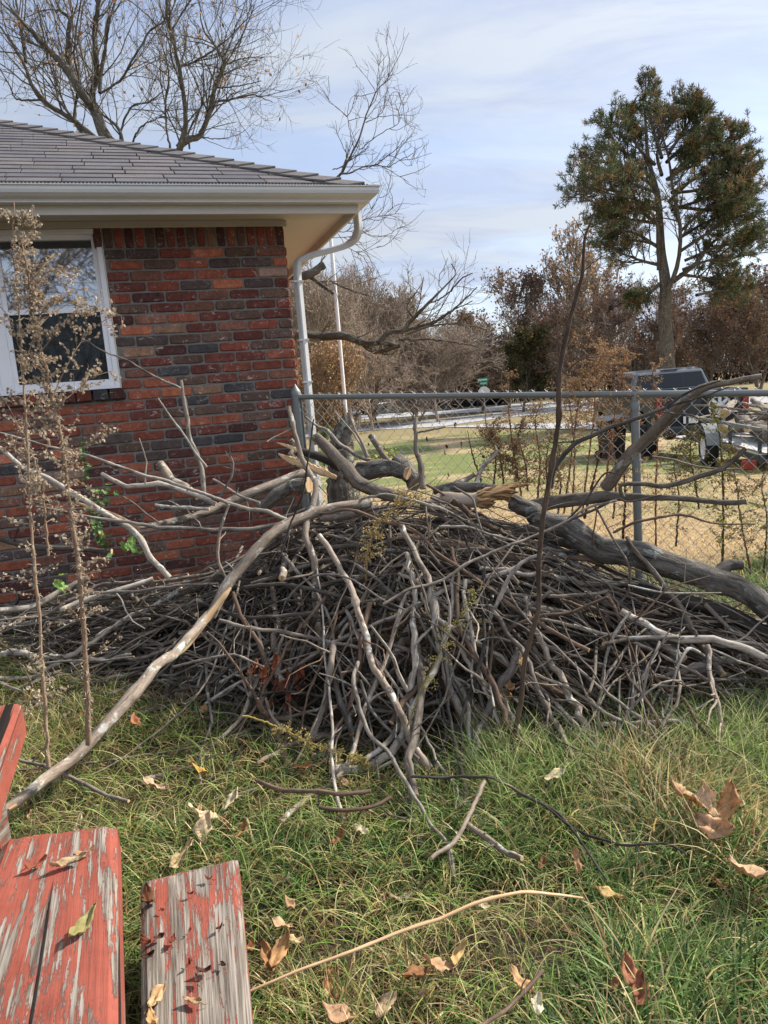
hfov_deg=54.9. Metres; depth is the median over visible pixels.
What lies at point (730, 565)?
branch stub
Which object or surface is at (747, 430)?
cut log
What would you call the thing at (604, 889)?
fallen leaf
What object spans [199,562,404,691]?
stick
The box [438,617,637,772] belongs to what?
stick
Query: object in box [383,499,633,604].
branch
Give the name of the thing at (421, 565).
stick
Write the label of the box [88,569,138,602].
stick
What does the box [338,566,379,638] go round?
stick
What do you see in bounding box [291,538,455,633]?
stick
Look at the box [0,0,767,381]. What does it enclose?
sky
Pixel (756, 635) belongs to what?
stick
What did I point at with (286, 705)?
fallen leaf
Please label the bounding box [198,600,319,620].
branch
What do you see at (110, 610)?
stick
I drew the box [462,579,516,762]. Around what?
stick
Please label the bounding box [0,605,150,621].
stick
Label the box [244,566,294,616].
stick
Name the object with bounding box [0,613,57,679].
stick
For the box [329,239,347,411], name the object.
white mast
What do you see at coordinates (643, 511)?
lawn grass
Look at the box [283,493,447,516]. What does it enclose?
stick
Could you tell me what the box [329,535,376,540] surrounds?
stick
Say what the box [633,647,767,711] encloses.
stick
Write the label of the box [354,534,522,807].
stick
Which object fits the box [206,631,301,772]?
stick
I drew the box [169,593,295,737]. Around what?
stick
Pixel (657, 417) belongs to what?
dry weed
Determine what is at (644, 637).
stick
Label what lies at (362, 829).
fallen leaf
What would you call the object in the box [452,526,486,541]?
branch
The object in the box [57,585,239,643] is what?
stick
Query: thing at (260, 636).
stick
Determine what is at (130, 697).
long limb
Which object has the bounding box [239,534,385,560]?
stick
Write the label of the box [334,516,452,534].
stick
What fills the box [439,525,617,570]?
stick
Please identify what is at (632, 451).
leaning limb
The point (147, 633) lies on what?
stick
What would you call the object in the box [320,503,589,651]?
stick
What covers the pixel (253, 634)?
branch
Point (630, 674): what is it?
stick
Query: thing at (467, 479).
branch
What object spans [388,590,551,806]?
stick
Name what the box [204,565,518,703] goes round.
stick
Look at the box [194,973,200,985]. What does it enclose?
fallen leaf
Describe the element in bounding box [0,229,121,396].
window
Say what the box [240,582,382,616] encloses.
branch
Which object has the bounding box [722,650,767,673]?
stick
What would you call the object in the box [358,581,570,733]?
stick
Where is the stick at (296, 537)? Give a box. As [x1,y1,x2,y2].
[178,533,311,598]
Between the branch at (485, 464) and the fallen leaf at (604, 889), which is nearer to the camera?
the fallen leaf at (604, 889)
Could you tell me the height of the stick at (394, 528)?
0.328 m
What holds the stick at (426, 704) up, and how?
on the buried sticks at (438, 563)
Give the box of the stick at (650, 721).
[601,698,751,746]
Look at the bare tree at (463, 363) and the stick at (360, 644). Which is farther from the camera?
the bare tree at (463, 363)
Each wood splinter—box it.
[75,501,136,526]
[277,442,296,451]
[278,453,336,478]
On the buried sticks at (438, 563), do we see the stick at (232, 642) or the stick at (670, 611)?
the stick at (670, 611)
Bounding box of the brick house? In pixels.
[0,120,380,604]
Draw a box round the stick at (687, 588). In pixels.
[519,530,749,620]
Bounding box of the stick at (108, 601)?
[89,562,216,603]
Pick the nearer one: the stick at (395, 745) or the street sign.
the stick at (395, 745)
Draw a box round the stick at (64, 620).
[30,607,110,621]
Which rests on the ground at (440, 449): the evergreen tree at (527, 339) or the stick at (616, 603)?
the evergreen tree at (527, 339)
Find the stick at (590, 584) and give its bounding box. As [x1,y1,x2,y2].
[553,581,617,590]
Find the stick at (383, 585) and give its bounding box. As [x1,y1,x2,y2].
[355,563,507,769]
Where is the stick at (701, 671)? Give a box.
[609,636,767,686]
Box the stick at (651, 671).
[605,593,755,766]
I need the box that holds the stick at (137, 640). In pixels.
[100,616,177,657]
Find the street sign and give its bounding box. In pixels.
[477,378,489,421]
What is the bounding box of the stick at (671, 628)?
[598,604,742,640]
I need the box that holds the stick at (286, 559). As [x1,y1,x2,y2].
[284,556,403,780]
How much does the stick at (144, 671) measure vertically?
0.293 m
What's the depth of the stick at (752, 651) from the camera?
3.02 m
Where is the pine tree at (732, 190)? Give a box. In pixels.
[551,64,767,368]
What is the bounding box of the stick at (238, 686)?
[96,645,258,697]
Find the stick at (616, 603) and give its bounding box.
[531,569,702,634]
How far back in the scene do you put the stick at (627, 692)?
3.17 m
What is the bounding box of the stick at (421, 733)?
[299,615,524,782]
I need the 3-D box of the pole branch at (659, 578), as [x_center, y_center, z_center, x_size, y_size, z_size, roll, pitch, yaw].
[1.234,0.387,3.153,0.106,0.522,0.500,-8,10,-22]
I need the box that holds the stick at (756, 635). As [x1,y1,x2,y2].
[740,623,767,646]
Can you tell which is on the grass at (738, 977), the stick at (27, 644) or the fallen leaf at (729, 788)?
the fallen leaf at (729, 788)
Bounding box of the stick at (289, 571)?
[251,536,557,584]
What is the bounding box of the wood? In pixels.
[300,317,767,417]
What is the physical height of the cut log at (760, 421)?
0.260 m
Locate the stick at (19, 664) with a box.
[0,642,33,686]
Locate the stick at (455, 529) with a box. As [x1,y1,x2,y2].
[310,500,535,554]
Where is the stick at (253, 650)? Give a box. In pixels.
[157,594,375,698]
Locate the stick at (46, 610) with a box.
[0,581,113,622]
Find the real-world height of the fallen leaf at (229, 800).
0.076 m
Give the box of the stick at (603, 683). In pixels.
[575,628,646,805]
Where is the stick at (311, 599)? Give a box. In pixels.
[100,560,375,628]
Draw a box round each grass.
[0,535,767,1023]
[360,461,767,584]
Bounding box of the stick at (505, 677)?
[427,647,521,782]
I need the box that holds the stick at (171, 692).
[141,602,269,701]
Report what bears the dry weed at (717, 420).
attached to the chain link fence
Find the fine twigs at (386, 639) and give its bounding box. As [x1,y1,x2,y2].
[0,453,767,801]
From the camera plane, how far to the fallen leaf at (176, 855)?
2.28 m
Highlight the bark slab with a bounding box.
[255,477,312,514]
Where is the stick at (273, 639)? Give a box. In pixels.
[263,558,284,684]
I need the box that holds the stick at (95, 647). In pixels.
[1,639,101,652]
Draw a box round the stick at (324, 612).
[298,565,373,643]
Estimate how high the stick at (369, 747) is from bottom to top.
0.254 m
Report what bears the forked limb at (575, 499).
on the stick at (495, 521)
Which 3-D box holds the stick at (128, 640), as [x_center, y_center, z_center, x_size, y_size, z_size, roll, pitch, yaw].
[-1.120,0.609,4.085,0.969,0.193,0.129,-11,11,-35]
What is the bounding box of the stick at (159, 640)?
[154,559,368,641]
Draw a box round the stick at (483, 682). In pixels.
[409,555,519,729]
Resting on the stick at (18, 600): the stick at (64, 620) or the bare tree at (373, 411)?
the stick at (64, 620)
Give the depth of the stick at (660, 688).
3.03 m
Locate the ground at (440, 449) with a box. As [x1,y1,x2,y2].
[0,373,767,1023]
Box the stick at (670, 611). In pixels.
[606,599,723,626]
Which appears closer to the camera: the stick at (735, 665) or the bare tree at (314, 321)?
the stick at (735, 665)
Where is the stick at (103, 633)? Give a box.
[0,587,182,680]
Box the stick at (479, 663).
[379,566,485,817]
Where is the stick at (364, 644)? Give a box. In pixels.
[354,627,405,753]
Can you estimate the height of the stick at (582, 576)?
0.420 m
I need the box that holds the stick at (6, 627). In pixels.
[0,613,69,628]
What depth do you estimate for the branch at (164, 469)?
4.17 m
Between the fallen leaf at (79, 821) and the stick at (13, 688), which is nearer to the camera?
the fallen leaf at (79, 821)
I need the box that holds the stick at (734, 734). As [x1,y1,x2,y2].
[582,721,767,770]
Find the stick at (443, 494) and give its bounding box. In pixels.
[426,483,611,578]
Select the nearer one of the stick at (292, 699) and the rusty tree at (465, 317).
the stick at (292, 699)
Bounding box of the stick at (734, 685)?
[656,652,767,696]
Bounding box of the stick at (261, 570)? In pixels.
[257,566,263,574]
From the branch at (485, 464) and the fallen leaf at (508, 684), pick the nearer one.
the fallen leaf at (508, 684)
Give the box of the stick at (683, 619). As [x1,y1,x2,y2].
[637,597,767,653]
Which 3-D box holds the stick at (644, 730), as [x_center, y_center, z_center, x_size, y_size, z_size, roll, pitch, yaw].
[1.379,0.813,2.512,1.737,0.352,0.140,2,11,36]
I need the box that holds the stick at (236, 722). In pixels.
[149,602,357,779]
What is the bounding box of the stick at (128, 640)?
[95,622,183,656]
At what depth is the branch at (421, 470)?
4.07 m
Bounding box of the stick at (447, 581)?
[338,534,494,616]
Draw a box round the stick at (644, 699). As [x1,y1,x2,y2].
[594,596,759,801]
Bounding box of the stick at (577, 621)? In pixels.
[439,559,611,627]
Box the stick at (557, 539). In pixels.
[495,527,564,542]
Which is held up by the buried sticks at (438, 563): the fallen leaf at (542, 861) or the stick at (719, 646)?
the stick at (719, 646)
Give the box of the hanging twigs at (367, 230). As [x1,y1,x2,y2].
[333,144,427,289]
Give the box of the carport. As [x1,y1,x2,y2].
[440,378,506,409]
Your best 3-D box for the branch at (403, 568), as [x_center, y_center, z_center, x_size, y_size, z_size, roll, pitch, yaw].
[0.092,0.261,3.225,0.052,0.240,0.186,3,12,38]
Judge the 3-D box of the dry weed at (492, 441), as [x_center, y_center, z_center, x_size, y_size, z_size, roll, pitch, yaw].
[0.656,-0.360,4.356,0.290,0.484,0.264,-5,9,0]
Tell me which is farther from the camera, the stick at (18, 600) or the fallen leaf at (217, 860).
the stick at (18, 600)
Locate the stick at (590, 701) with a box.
[516,672,739,797]
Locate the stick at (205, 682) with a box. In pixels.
[80,575,243,779]
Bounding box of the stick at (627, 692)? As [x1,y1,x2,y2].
[571,616,645,728]
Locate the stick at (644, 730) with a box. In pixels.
[557,660,767,773]
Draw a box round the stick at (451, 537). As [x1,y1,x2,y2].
[381,523,724,649]
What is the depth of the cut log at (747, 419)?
12.64 m
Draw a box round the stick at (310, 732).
[210,546,388,802]
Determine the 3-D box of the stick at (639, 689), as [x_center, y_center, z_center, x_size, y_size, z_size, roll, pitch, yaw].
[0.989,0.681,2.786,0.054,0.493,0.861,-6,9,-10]
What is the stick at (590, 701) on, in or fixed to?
on the grass at (738, 977)
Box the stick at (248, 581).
[203,547,319,598]
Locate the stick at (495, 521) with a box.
[393,477,566,537]
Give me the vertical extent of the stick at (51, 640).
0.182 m
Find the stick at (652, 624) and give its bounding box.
[567,569,766,688]
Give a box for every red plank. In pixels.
[0,704,25,850]
[0,826,125,1023]
[141,860,252,1023]
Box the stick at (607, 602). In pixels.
[542,564,752,649]
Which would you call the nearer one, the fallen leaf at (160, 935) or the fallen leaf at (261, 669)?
the fallen leaf at (160, 935)
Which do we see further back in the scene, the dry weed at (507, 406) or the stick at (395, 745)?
the dry weed at (507, 406)
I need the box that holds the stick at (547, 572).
[541,564,555,575]
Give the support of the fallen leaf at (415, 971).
on the grass at (738, 977)
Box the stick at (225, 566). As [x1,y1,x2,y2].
[210,499,512,576]
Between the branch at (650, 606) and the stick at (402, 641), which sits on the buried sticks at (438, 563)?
the stick at (402, 641)
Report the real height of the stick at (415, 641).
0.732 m
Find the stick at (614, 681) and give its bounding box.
[515,634,671,820]
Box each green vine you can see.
[52,573,67,594]
[78,436,96,540]
[87,483,118,557]
[119,534,144,554]
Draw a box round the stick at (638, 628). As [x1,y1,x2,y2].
[398,545,761,677]
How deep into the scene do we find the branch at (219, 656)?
3.05 m
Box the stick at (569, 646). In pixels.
[498,616,570,804]
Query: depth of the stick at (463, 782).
2.78 m
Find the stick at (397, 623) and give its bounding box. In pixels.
[278,572,423,824]
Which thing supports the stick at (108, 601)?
on the buried sticks at (438, 563)
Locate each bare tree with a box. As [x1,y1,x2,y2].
[0,0,248,149]
[100,0,339,155]
[289,261,392,433]
[292,256,433,424]
[303,22,430,196]
[327,292,431,421]
[358,314,509,421]
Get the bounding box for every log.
[137,469,304,528]
[319,503,382,521]
[342,459,410,479]
[396,533,557,574]
[425,482,530,508]
[427,504,572,548]
[433,482,515,501]
[508,494,767,623]
[632,584,767,642]
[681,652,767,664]
[719,399,736,417]
[719,415,751,436]
[732,426,745,432]
[733,415,766,420]
[734,413,766,442]
[743,424,750,432]
[750,398,766,410]
[753,420,766,425]
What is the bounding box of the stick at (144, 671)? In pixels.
[47,640,294,690]
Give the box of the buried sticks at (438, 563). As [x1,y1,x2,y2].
[0,483,767,867]
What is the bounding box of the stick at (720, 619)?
[704,603,767,668]
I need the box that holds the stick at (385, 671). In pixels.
[345,610,512,827]
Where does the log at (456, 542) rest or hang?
on the stick at (607, 602)
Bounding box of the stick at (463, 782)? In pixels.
[414,565,473,852]
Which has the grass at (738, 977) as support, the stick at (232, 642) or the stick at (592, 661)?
the stick at (232, 642)
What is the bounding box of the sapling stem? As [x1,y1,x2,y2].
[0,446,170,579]
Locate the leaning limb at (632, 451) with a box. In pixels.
[600,374,761,490]
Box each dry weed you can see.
[0,202,92,766]
[0,240,125,745]
[0,414,62,557]
[219,736,247,851]
[242,715,370,770]
[301,761,434,797]
[349,489,425,579]
[407,582,483,726]
[456,431,487,481]
[470,410,512,483]
[474,416,530,484]
[493,438,538,489]
[496,408,548,490]
[498,369,521,496]
[518,398,567,497]
[528,426,567,495]
[533,435,577,513]
[541,372,604,513]
[547,359,607,513]
[562,326,642,513]
[579,346,641,477]
[583,433,604,518]
[592,409,633,518]
[617,444,633,538]
[619,386,654,509]
[640,353,673,545]
[658,437,697,546]
[671,425,722,508]
[695,398,747,560]
[716,440,764,573]
[740,460,767,573]
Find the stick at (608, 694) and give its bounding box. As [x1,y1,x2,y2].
[452,533,733,765]
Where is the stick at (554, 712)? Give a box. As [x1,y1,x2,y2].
[466,654,690,723]
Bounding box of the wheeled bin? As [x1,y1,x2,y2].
[594,414,628,458]
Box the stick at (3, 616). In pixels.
[0,604,104,622]
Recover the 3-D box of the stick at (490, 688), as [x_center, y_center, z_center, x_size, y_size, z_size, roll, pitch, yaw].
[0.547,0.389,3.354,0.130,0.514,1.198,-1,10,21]
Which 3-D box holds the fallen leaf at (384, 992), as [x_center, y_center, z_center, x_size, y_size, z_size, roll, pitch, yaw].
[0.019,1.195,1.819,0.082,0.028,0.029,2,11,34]
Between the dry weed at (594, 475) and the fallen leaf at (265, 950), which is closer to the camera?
the fallen leaf at (265, 950)
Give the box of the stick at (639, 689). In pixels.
[585,602,695,792]
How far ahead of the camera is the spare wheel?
14.86 m
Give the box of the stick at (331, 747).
[313,554,354,821]
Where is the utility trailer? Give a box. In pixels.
[686,410,767,471]
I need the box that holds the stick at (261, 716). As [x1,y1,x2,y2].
[145,671,288,725]
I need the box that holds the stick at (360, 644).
[292,602,371,807]
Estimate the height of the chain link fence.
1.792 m
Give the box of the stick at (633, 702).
[585,628,683,793]
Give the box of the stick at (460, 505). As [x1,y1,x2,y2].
[451,497,526,538]
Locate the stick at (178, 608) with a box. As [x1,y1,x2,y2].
[146,539,313,627]
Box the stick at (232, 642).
[214,536,289,724]
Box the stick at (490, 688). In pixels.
[486,539,505,706]
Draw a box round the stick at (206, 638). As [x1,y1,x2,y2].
[131,599,224,647]
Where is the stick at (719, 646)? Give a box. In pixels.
[712,643,767,654]
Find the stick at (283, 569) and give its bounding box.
[212,549,287,580]
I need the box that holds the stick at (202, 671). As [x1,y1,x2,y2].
[179,590,235,718]
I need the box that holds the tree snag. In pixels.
[326,402,360,587]
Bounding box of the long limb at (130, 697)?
[6,498,371,814]
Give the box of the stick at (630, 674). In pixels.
[622,623,662,781]
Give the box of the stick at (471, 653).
[429,547,587,798]
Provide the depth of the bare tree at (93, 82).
15.53 m
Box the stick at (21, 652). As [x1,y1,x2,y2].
[0,648,131,664]
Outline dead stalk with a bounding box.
[510,200,615,761]
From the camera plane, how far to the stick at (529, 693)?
2.82 m
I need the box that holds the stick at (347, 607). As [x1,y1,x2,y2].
[283,568,554,619]
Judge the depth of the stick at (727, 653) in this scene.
3.16 m
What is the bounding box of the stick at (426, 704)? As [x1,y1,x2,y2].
[250,673,470,722]
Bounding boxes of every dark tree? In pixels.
[513,289,647,403]
[582,270,706,378]
[680,262,767,388]
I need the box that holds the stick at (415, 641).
[370,552,431,773]
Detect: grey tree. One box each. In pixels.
[299,306,423,429]
[375,317,493,421]
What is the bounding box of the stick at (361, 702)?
[248,665,517,752]
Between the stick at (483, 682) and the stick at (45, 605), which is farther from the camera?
the stick at (45, 605)
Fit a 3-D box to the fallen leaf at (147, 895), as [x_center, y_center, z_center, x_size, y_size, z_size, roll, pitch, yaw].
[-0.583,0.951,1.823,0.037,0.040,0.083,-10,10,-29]
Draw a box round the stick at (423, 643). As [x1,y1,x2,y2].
[254,576,499,775]
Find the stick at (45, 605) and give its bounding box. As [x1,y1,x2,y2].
[11,597,155,613]
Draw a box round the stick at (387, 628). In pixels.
[352,532,520,640]
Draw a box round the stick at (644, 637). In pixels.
[573,615,767,647]
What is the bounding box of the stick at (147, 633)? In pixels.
[31,535,296,679]
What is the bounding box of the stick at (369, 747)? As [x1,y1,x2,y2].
[286,702,400,763]
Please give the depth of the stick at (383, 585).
3.06 m
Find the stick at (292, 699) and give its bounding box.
[253,577,327,751]
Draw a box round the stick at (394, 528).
[288,520,444,541]
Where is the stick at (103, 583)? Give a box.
[55,573,188,597]
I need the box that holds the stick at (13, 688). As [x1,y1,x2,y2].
[0,625,24,692]
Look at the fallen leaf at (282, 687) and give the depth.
3.06 m
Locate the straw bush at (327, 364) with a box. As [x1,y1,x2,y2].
[295,324,384,440]
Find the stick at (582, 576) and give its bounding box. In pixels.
[478,516,670,612]
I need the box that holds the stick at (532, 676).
[479,604,618,796]
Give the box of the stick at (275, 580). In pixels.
[170,576,290,608]
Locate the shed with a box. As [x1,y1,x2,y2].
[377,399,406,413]
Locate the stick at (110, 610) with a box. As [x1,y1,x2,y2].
[0,599,212,636]
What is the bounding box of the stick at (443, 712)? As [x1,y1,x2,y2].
[417,513,450,774]
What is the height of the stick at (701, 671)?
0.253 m
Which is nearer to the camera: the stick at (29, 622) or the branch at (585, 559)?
the branch at (585, 559)
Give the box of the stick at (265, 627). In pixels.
[243,590,272,655]
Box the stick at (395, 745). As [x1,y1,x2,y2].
[329,574,455,774]
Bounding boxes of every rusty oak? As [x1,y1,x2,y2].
[508,305,576,401]
[632,300,713,368]
[657,275,767,381]
[694,285,767,396]
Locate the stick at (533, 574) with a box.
[479,563,655,592]
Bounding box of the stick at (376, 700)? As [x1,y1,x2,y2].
[251,565,602,736]
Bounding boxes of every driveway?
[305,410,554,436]
[449,422,684,437]
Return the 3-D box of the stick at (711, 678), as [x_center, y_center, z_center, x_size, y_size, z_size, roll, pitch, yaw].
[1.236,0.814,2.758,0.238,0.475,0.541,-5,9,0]
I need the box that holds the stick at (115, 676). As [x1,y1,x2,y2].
[68,669,194,689]
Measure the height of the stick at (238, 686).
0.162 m
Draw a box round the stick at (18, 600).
[14,582,104,647]
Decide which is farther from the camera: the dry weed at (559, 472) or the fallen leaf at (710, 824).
the dry weed at (559, 472)
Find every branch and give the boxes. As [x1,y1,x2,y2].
[0,432,285,519]
[0,519,112,553]
[0,575,88,612]
[0,577,217,621]
[18,747,129,802]
[32,640,140,699]
[36,505,277,531]
[59,577,153,628]
[100,438,216,505]
[123,496,159,523]
[155,500,209,526]
[157,398,207,467]
[157,461,198,499]
[173,642,263,667]
[198,504,229,578]
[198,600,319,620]
[212,478,259,522]
[219,451,233,497]
[219,619,357,652]
[232,592,270,670]
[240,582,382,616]
[256,779,370,814]
[259,530,395,552]
[267,406,327,659]
[272,419,313,568]
[280,634,336,738]
[284,573,405,610]
[288,438,296,457]
[297,448,340,471]
[305,416,370,461]
[312,433,412,504]
[316,533,433,771]
[318,796,391,827]
[332,668,355,735]
[334,411,366,457]
[349,680,440,759]
[350,419,368,457]
[351,661,457,888]
[365,666,428,760]
[368,433,390,459]
[380,784,434,865]
[382,642,432,665]
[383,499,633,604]
[383,616,489,647]
[389,644,467,724]
[392,541,419,601]
[393,625,433,676]
[398,572,467,666]
[403,614,431,796]
[406,596,607,683]
[410,756,608,881]
[413,417,445,489]
[430,780,485,892]
[438,678,462,741]
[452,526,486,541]
[453,486,510,560]
[453,683,487,745]
[454,472,476,481]
[454,672,584,761]
[466,821,523,860]
[467,552,542,623]
[468,658,498,753]
[474,449,498,481]
[476,645,574,703]
[481,953,543,1023]
[503,614,767,705]
[512,579,607,598]
[545,806,686,863]
[549,380,729,488]
[556,598,666,616]
[560,631,630,662]
[565,507,603,564]
[566,471,614,519]
[567,494,661,522]
[594,505,630,605]
[601,611,631,682]
[612,513,755,533]
[625,536,725,676]
[627,643,658,708]
[628,548,720,593]
[629,576,709,624]
[640,627,686,662]
[660,666,767,683]
[661,647,705,718]
[694,404,766,412]
[738,413,766,414]
[741,402,767,409]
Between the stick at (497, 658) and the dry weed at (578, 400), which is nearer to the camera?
the stick at (497, 658)
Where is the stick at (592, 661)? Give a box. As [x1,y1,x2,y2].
[521,639,765,691]
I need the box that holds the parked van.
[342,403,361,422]
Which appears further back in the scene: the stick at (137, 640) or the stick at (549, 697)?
the stick at (137, 640)
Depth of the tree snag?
4.69 m
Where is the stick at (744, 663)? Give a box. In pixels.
[702,626,767,672]
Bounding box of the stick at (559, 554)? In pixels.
[509,537,765,622]
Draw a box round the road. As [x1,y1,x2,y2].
[305,396,767,419]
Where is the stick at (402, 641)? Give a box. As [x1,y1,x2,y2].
[257,610,421,764]
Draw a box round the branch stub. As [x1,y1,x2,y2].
[715,559,744,571]
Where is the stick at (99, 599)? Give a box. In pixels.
[0,575,139,606]
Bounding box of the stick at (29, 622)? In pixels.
[0,568,228,625]
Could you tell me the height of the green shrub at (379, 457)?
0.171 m
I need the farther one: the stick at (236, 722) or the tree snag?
the tree snag
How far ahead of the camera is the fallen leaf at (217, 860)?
2.31 m
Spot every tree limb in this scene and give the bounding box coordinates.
[289,255,389,314]
[293,233,507,378]
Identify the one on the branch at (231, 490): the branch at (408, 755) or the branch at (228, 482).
the branch at (228, 482)
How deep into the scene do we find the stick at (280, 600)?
3.33 m
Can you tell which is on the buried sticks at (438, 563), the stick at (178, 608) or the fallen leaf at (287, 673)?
the stick at (178, 608)
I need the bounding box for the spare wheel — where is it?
[700,388,739,423]
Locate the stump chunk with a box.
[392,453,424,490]
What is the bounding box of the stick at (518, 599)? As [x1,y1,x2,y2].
[296,554,582,615]
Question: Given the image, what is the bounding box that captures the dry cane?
[250,890,582,991]
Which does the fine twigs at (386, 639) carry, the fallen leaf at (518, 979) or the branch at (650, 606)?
the branch at (650, 606)
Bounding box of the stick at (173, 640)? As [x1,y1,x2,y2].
[52,638,176,650]
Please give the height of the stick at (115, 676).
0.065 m
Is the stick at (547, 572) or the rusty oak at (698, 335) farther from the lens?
the rusty oak at (698, 335)
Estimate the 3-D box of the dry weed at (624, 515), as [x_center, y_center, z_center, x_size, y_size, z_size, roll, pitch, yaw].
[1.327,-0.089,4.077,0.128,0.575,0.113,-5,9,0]
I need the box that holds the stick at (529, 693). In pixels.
[463,534,629,832]
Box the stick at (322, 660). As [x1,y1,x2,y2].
[284,546,358,766]
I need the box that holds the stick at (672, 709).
[604,591,691,830]
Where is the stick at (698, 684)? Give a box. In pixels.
[652,670,763,686]
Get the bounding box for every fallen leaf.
[20,854,47,871]
[40,851,86,876]
[57,902,96,951]
[73,844,94,855]
[74,812,81,830]
[130,712,140,730]
[139,949,154,963]
[140,881,155,914]
[140,933,150,944]
[142,776,171,794]
[144,982,165,1013]
[146,1005,158,1023]
[152,932,164,942]
[162,837,193,877]
[168,932,176,947]
[183,996,207,1004]
[187,802,220,826]
[191,763,210,775]
[193,810,211,846]
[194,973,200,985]
[196,965,214,972]
[200,704,207,712]
[215,853,222,862]
[220,815,228,825]
[223,786,237,818]
[234,818,247,840]
[246,938,254,950]
[247,658,257,677]
[258,667,264,681]
[259,663,266,684]
[259,938,275,985]
[261,670,267,685]
[268,929,289,979]
[269,698,273,710]
[269,915,298,930]
[270,875,287,884]
[271,653,278,669]
[272,675,278,694]
[276,871,289,884]
[279,676,289,695]
[283,667,289,685]
[284,701,291,711]
[285,693,290,702]
[285,894,295,913]
[289,934,303,946]
[292,762,312,768]
[294,667,300,687]
[296,684,301,698]
[300,662,305,680]
[321,1001,356,1023]
[322,975,338,999]
[327,963,339,974]
[331,823,347,843]
[341,777,350,788]
[354,824,369,835]
[375,990,395,1023]
[380,988,402,1010]
[391,891,415,903]
[401,963,431,979]
[416,987,425,1001]
[422,951,462,975]
[450,938,467,976]
[478,902,491,910]
[503,689,511,702]
[504,679,514,695]
[508,964,533,1000]
[517,652,522,666]
[531,990,543,1023]
[538,852,546,868]
[541,977,552,985]
[543,768,564,785]
[572,847,582,881]
[593,884,634,906]
[605,976,623,991]
[620,948,637,986]
[632,967,649,1019]
[670,778,704,807]
[695,811,735,838]
[696,779,719,816]
[708,877,730,887]
[716,779,742,831]
[727,853,767,878]
[753,883,767,902]
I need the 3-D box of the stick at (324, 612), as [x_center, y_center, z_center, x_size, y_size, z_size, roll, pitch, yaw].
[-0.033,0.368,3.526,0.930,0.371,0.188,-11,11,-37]
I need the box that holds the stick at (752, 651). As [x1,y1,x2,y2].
[619,608,767,661]
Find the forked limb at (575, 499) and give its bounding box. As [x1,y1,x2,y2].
[530,446,747,510]
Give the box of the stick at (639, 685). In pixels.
[618,595,758,835]
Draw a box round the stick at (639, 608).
[589,586,727,630]
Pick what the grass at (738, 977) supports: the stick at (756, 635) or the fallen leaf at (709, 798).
the fallen leaf at (709, 798)
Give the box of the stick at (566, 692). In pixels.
[523,596,631,778]
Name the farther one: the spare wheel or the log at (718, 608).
the spare wheel
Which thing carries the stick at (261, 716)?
on the grass at (738, 977)
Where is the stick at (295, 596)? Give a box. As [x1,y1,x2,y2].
[278,541,309,605]
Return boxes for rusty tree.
[426,307,515,412]
[470,261,556,407]
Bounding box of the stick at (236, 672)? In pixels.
[219,591,347,683]
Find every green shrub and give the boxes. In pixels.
[317,424,333,468]
[363,448,407,461]
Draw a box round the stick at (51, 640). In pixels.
[13,622,137,641]
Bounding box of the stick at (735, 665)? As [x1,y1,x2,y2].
[711,627,762,701]
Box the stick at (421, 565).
[399,524,493,794]
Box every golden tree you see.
[510,207,612,403]
[545,232,637,389]
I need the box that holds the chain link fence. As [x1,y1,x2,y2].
[291,384,767,613]
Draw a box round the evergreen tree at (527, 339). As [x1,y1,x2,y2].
[494,319,553,411]
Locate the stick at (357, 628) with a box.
[332,565,390,705]
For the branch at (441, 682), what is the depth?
2.95 m
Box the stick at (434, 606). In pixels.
[430,590,503,771]
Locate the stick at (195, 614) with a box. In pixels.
[102,607,197,616]
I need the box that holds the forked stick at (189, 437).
[84,339,205,495]
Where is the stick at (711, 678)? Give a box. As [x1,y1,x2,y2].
[705,644,725,772]
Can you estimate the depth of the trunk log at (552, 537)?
3.63 m
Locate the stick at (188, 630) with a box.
[165,588,250,651]
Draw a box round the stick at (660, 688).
[526,571,716,730]
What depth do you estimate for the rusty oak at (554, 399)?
77.56 m
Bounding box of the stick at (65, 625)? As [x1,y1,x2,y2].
[26,586,186,647]
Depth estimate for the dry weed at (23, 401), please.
2.46 m
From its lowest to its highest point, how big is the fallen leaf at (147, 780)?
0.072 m
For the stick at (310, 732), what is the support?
on the grass at (738, 977)
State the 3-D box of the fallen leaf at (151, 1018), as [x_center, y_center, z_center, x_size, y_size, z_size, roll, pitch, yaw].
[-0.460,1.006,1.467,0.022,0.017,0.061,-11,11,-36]
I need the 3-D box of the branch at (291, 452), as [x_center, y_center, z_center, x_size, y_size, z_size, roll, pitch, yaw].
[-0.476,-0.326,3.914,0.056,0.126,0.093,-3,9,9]
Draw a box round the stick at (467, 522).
[383,504,707,623]
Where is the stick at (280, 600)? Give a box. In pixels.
[259,546,299,628]
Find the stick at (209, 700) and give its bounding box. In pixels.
[195,546,247,784]
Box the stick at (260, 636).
[252,619,272,752]
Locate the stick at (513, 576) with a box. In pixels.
[470,556,519,583]
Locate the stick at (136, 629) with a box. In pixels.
[35,620,195,633]
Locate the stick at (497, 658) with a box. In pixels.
[413,541,639,738]
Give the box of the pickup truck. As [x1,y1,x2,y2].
[595,366,748,455]
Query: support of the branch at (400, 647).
on the branch at (409, 636)
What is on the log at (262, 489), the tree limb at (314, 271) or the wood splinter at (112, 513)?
the wood splinter at (112, 513)
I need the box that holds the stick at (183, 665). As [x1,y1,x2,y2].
[111,649,209,692]
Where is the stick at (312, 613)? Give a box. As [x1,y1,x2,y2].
[193,586,333,758]

